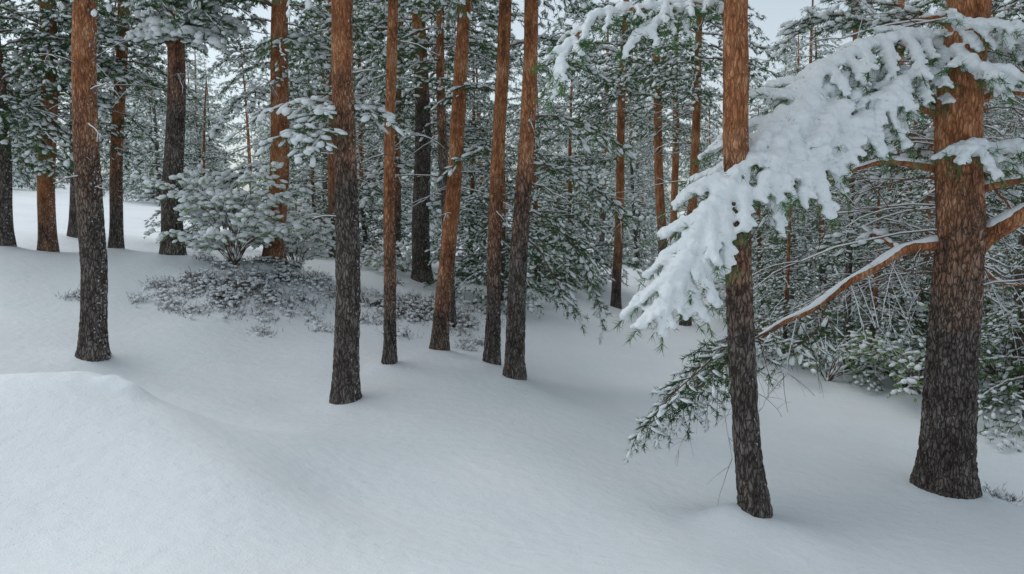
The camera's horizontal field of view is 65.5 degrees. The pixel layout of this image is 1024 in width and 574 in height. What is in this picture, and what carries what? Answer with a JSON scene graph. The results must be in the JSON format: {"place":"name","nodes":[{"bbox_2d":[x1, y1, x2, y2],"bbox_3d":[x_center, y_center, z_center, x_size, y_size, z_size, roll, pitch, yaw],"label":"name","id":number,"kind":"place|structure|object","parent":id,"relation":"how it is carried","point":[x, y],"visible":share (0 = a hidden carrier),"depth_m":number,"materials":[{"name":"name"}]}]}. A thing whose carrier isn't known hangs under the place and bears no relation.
{"place":"outdoors","nodes":[
{"label":"outdoors","id":0,"kind":"place"},
{"bbox_2d":[0,181,1023,573],"bbox_3d":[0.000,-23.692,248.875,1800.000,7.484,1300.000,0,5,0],"label":"snowy ground","id":1,"kind":"structure","parent":0,"point":[164,441],"depth_m":8.94,"materials":[{"name":"white snow"}]},
{"bbox_2d":[0,0,163,246],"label":"pine tree","id":2,"kind":"object","parent":1,"relation":"on","point":[7,233],"visible":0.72,"depth_m":17.67,"materials":[{"name":"green plant"}]},
{"bbox_2d":[0,0,165,237],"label":"pine tree","id":3,"kind":"object","parent":1,"relation":"on","point":[72,228],"visible":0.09,"depth_m":22.74,"materials":[{"name":"green plant"}]},
{"bbox_2d":[0,0,166,251],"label":"pine tree","id":4,"kind":"object","parent":1,"relation":"on","point":[47,240],"visible":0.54,"depth_m":18.57,"materials":[{"name":"green plant"}]},
{"bbox_2d":[24,0,209,247],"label":"pine tree","id":5,"kind":"object","parent":1,"relation":"on","point":[116,233],"visible":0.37,"depth_m":19.65,"materials":[{"name":"green plant"}]},
{"bbox_2d":[52,0,272,254],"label":"pine tree","id":6,"kind":"object","parent":1,"relation":"on","point":[212,28],"visible":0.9,"depth_m":17.42,"materials":[{"name":"brown plant"}]},
{"bbox_2d":[39,0,320,361],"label":"pine tree","id":7,"kind":"object","parent":1,"relation":"on","point":[93,343],"visible":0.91,"depth_m":12.11,"materials":[{"name":"brown plant"}]},
{"bbox_2d":[53,257,333,337],"bbox_3d":[-5.959,0.162,15.880,5.185,1.436,2.926,0,5,0],"label":"heather clump","id":8,"kind":"object","parent":1,"relation":"on","point":[228,298],"visible":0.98,"depth_m":15.87,"materials":[{"name":"snow"},{"name":"leaves"},{"name":"twig bark"}]},
{"bbox_2d":[144,82,250,249],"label":"young fir tree","id":9,"kind":"object","parent":1,"relation":"on","point":[192,228],"visible":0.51,"depth_m":23.52,"materials":[{"name":"green plant"}]},
{"bbox_2d":[130,159,322,264],"bbox_3d":[-5.861,-1.544,17.167,3.702,2.407,3.361,3,6,32],"label":"snowy shrub","id":10,"kind":"object","parent":1,"relation":"on","point":[250,227],"visible":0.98,"depth_m":16.71,"materials":[{"name":"white plant"}]},
{"bbox_2d":[179,252,382,316],"bbox_3d":[-4.956,-0.082,17.020,4.460,1.402,2.745,0,5,0],"label":"heather clump","id":11,"kind":"object","parent":1,"relation":"on","point":[285,276],"visible":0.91,"depth_m":17.04,"materials":[{"name":"snow"},{"name":"leaves"},{"name":"twig bark"}]},
{"bbox_2d":[181,0,398,261],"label":"pine tree","id":12,"kind":"object","parent":1,"relation":"on","point":[282,40],"visible":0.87,"depth_m":17.41,"materials":[{"name":"green plant"}]},
{"bbox_2d":[251,199,335,264],"bbox_3d":[-5.139,-1.165,18.912,2.518,1.879,2.755,-3,6,-32],"label":"snowy shrub","id":13,"kind":"object","parent":1,"relation":"on","point":[324,236],"visible":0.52,"depth_m":18.75,"materials":[{"name":"white plant"}]},
{"bbox_2d":[257,66,369,258],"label":"young fir tree","id":14,"kind":"object","parent":1,"relation":"on","point":[316,205],"visible":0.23,"depth_m":24.48,"materials":[{"name":"green plant"}]},
{"bbox_2d":[190,0,471,404],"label":"pine tree","id":15,"kind":"object","parent":1,"relation":"on","point":[340,109],"visible":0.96,"depth_m":11.10,"materials":[{"name":"brown plant"}]},
{"bbox_2d":[249,0,429,257],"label":"pine tree","id":16,"kind":"object","parent":1,"relation":"on","point":[331,189],"visible":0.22,"depth_m":23.45,"materials":[{"name":"green plant"}]},
{"bbox_2d":[296,64,439,255],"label":"young fir tree","id":17,"kind":"object","parent":1,"relation":"on","point":[372,210],"visible":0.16,"depth_m":26.70,"materials":[{"name":"green plant"}]},
{"bbox_2d":[302,1,453,255],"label":"pine tree","id":18,"kind":"object","parent":1,"relation":"on","point":[398,183],"visible":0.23,"depth_m":25.57,"materials":[{"name":"green plant"}]},
{"bbox_2d":[303,266,480,350],"bbox_3d":[-2.593,0.314,17.381,3.399,1.571,5.640,-4,7,-37],"label":"heather clump","id":19,"kind":"object","parent":1,"relation":"on","point":[414,311],"visible":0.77,"depth_m":17.05,"materials":[{"name":"grey plant"}]},
{"bbox_2d":[358,0,440,364],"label":"pine tree","id":20,"kind":"object","parent":1,"relation":"on","point":[389,354],"visible":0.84,"depth_m":12.66,"materials":[{"name":"brown plant"}]},
{"bbox_2d":[360,242,439,274],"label":"snowy shrub","id":21,"kind":"object","parent":1,"relation":"on","point":[377,261],"visible":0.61,"depth_m":21.58,"materials":[{"name":"white plant"}]},
{"bbox_2d":[289,0,550,283],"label":"pine tree","id":22,"kind":"object","parent":1,"relation":"on","point":[421,271],"visible":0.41,"depth_m":20.50,"materials":[{"name":"green plant"}]},
{"bbox_2d":[353,0,559,326],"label":"pine tree","id":23,"kind":"object","parent":1,"relation":"on","point":[440,81],"visible":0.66,"depth_m":16.35,"materials":[{"name":"green plant"}]},
{"bbox_2d":[411,291,505,345],"bbox_3d":[-1.154,0.667,17.563,2.256,0.939,3.584,0,5,0],"label":"heather clump","id":24,"kind":"object","parent":1,"relation":"on","point":[470,316],"visible":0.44,"depth_m":17.53,"materials":[{"name":"grey plant"}]},
{"bbox_2d":[396,39,546,285],"bbox_3d":[-1.113,-3.370,23.802,4.181,8.595,4.900,3,5,42],"label":"young fir tree","id":25,"kind":"object","parent":1,"relation":"on","point":[459,232],"visible":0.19,"depth_m":23.58,"materials":[{"name":"green plant"}]},
{"bbox_2d":[398,0,603,350],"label":"pine tree","id":26,"kind":"object","parent":1,"relation":"on","point":[439,339],"visible":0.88,"depth_m":14.17,"materials":[{"name":"brown plant"}]},
{"bbox_2d":[422,51,587,318],"bbox_3d":[-0.280,-1.746,19.782,4.378,8.718,4.012,-1,6,-11],"label":"young fir tree","id":27,"kind":"object","parent":1,"relation":"on","point":[479,198],"visible":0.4,"depth_m":19.77,"materials":[{"name":"green plant"}]},
{"bbox_2d":[430,0,597,364],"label":"pine tree","id":28,"kind":"object","parent":1,"relation":"on","point":[492,348],"visible":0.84,"depth_m":13.30,"materials":[{"name":"brown plant"}]},
{"bbox_2d":[6,0,1023,308],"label":"distant pine forest","id":29,"kind":"object","parent":1,"relation":"on","point":[640,208],"visible":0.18,"depth_m":49.54,"materials":[{"name":"green plant"}]},
{"bbox_2d":[429,0,641,379],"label":"pine tree","id":30,"kind":"object","parent":1,"relation":"on","point":[517,295],"visible":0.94,"depth_m":12.95,"materials":[{"name":"green plant"}]},
{"bbox_2d":[458,53,615,292],"bbox_3d":[0.736,-2.913,24.074,5.173,8.383,4.414,-1,6,-11],"label":"young fir tree","id":31,"kind":"object","parent":1,"relation":"on","point":[546,158],"visible":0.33,"depth_m":23.89,"materials":[{"name":"green plant"}]},
{"bbox_2d":[506,50,659,293],"bbox_3d":[2.105,-2.949,28.135,5.472,11.202,4.911,-1,6,-15],"label":"young fir tree","id":32,"kind":"object","parent":1,"relation":"on","point":[605,245],"visible":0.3,"depth_m":27.49,"materials":[{"name":"green plant"}]},
{"bbox_2d":[522,0,704,308],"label":"pine tree","id":33,"kind":"object","parent":1,"relation":"on","point":[596,116],"visible":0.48,"depth_m":25.36,"materials":[{"name":"green plant"}]},
{"bbox_2d":[530,0,772,518],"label":"pine tree","id":34,"kind":"object","parent":1,"relation":"on","point":[753,497],"visible":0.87,"depth_m":7.59,"materials":[{"name":"brown plant"}]},
{"bbox_2d":[586,13,722,254],"bbox_3d":[5.550,-6.804,30.214,5.620,14.001,5.032,0,5,0],"label":"pine tree","id":35,"kind":"object","parent":1,"relation":"on","point":[659,119],"visible":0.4,"depth_m":30.38,"materials":[{"name":"green plant"}]},
{"bbox_2d":[625,15,722,244],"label":"pine tree","id":36,"kind":"object","parent":1,"relation":"on","point":[675,166],"visible":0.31,"depth_m":33.47,"materials":[{"name":"green plant"}]},
{"bbox_2d":[600,0,784,325],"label":"pine tree","id":37,"kind":"object","parent":1,"relation":"on","point":[699,93],"visible":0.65,"depth_m":20.30,"materials":[{"name":"green plant"}]},
{"bbox_2d":[702,281,783,320],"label":"snowy shrub","id":38,"kind":"object","parent":1,"relation":"on","point":[721,286],"visible":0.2,"depth_m":21.20,"materials":[{"name":"white plant"}]},
{"bbox_2d":[703,106,829,311],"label":"young fir tree","id":39,"kind":"object","parent":1,"relation":"on","point":[755,234],"visible":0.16,"depth_m":25.00,"materials":[{"name":"green plant"}]},
{"bbox_2d":[751,193,845,374],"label":"young fir tree","id":40,"kind":"object","parent":1,"relation":"on","point":[777,309],"visible":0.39,"depth_m":16.76,"materials":[{"name":"green plant"}]},
{"bbox_2d":[611,0,1023,501],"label":"pine tree","id":41,"kind":"object","parent":1,"relation":"on","point":[809,135],"visible":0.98,"depth_m":8.54,"materials":[{"name":"green plant"}]},
{"bbox_2d":[753,27,921,343],"bbox_3d":[7.976,-1.823,20.132,4.182,9.263,4.900,-6,7,-40],"label":"young fir tree","id":42,"kind":"object","parent":1,"relation":"on","point":[835,268],"visible":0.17,"depth_m":19.96,"materials":[{"name":"green plant"}]},
{"bbox_2d":[773,326,915,380],"bbox_3d":[6.088,1.423,15.475,2.796,1.063,2.801,0,5,0],"label":"snowy shrub","id":43,"kind":"object","parent":1,"relation":"on","point":[835,367],"visible":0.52,"depth_m":15.22,"materials":[{"name":"green plant"}]},
{"bbox_2d":[794,5,913,372],"bbox_3d":[6.355,-4.754,15.119,2.588,14.001,3.559,4,7,34],"label":"pine tree","id":44,"kind":"object","parent":1,"relation":"on","point":[849,265],"visible":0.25,"depth_m":15.66,"materials":[{"name":"green plant"}]},
{"bbox_2d":[801,160,932,392],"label":"young fir tree","id":45,"kind":"object","parent":1,"relation":"on","point":[898,322],"visible":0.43,"depth_m":15.26,"materials":[{"name":"green plant"}]},
{"bbox_2d":[814,62,935,317],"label":"young fir tree","id":46,"kind":"object","parent":1,"relation":"on","point":[902,300],"visible":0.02,"depth_m":24.59,"materials":[{"name":"green plant"}]},
{"bbox_2d":[811,0,1017,328],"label":"pine tree","id":47,"kind":"object","parent":1,"relation":"on","point":[907,58],"visible":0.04,"depth_m":21.34,"materials":[{"name":"green plant"}]},
{"bbox_2d":[821,91,1013,351],"bbox_3d":[9.584,-1.259,18.287,4.900,7.951,4.182,4,4,10],"label":"young fir tree","id":48,"kind":"object","parent":1,"relation":"on","point":[928,198],"visible":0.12,"depth_m":17.97,"materials":[{"name":"green plant"}]},
{"bbox_2d":[836,330,1007,402],"bbox_3d":[7.321,1.358,14.760,3.003,1.401,2.788,-2,6,-22],"label":"snowy shrub","id":49,"kind":"object","parent":1,"relation":"on","point":[909,360],"visible":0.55,"depth_m":14.10,"materials":[{"name":"green plant"}]},
{"bbox_2d":[827,0,1023,395],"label":"pine tree","id":50,"kind":"object","parent":1,"relation":"on","point":[1000,14],"visible":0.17,"depth_m":13.31,"materials":[{"name":"green plant"}]},
{"bbox_2d":[857,94,1023,320],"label":"young fir tree","id":51,"kind":"object","parent":1,"relation":"on","point":[1003,203],"visible":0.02,"depth_m":22.63,"materials":[{"name":"green plant"}]},
{"bbox_2d":[864,92,1023,394],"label":"young fir tree","id":52,"kind":"object","parent":1,"relation":"on","point":[923,316],"visible":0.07,"depth_m":14.91,"materials":[{"name":"green plant"}]},
{"bbox_2d":[905,87,1023,335],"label":"young fir tree","id":53,"kind":"object","parent":1,"relation":"on","point":[1011,158],"visible":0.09,"depth_m":19.53,"materials":[{"name":"green plant"}]},
{"bbox_2d":[916,301,1023,392],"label":"snowy shrub","id":54,"kind":"object","parent":1,"relation":"on","point":[1004,375],"visible":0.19,"depth_m":13.80,"materials":[{"name":"green plant"}]},
{"bbox_2d":[977,131,1023,451],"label":"young fir tree","id":55,"kind":"object","parent":1,"relation":"on","point":[1014,396],"visible":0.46,"depth_m":12.66,"materials":[{"name":"green plant"}]},
{"bbox_2d":[0,0,1023,210],"label":"sky","id":56,"kind":"structure","parent":0,"point":[777,12],"materials":[{"name":"white"}]},
{"bbox_2d":[982,481,1023,506],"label":"dry grass","id":57,"kind":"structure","parent":0,"point":[1001,494],"depth_m":9.34,"materials":[{"name":"white plant"}]}
]}

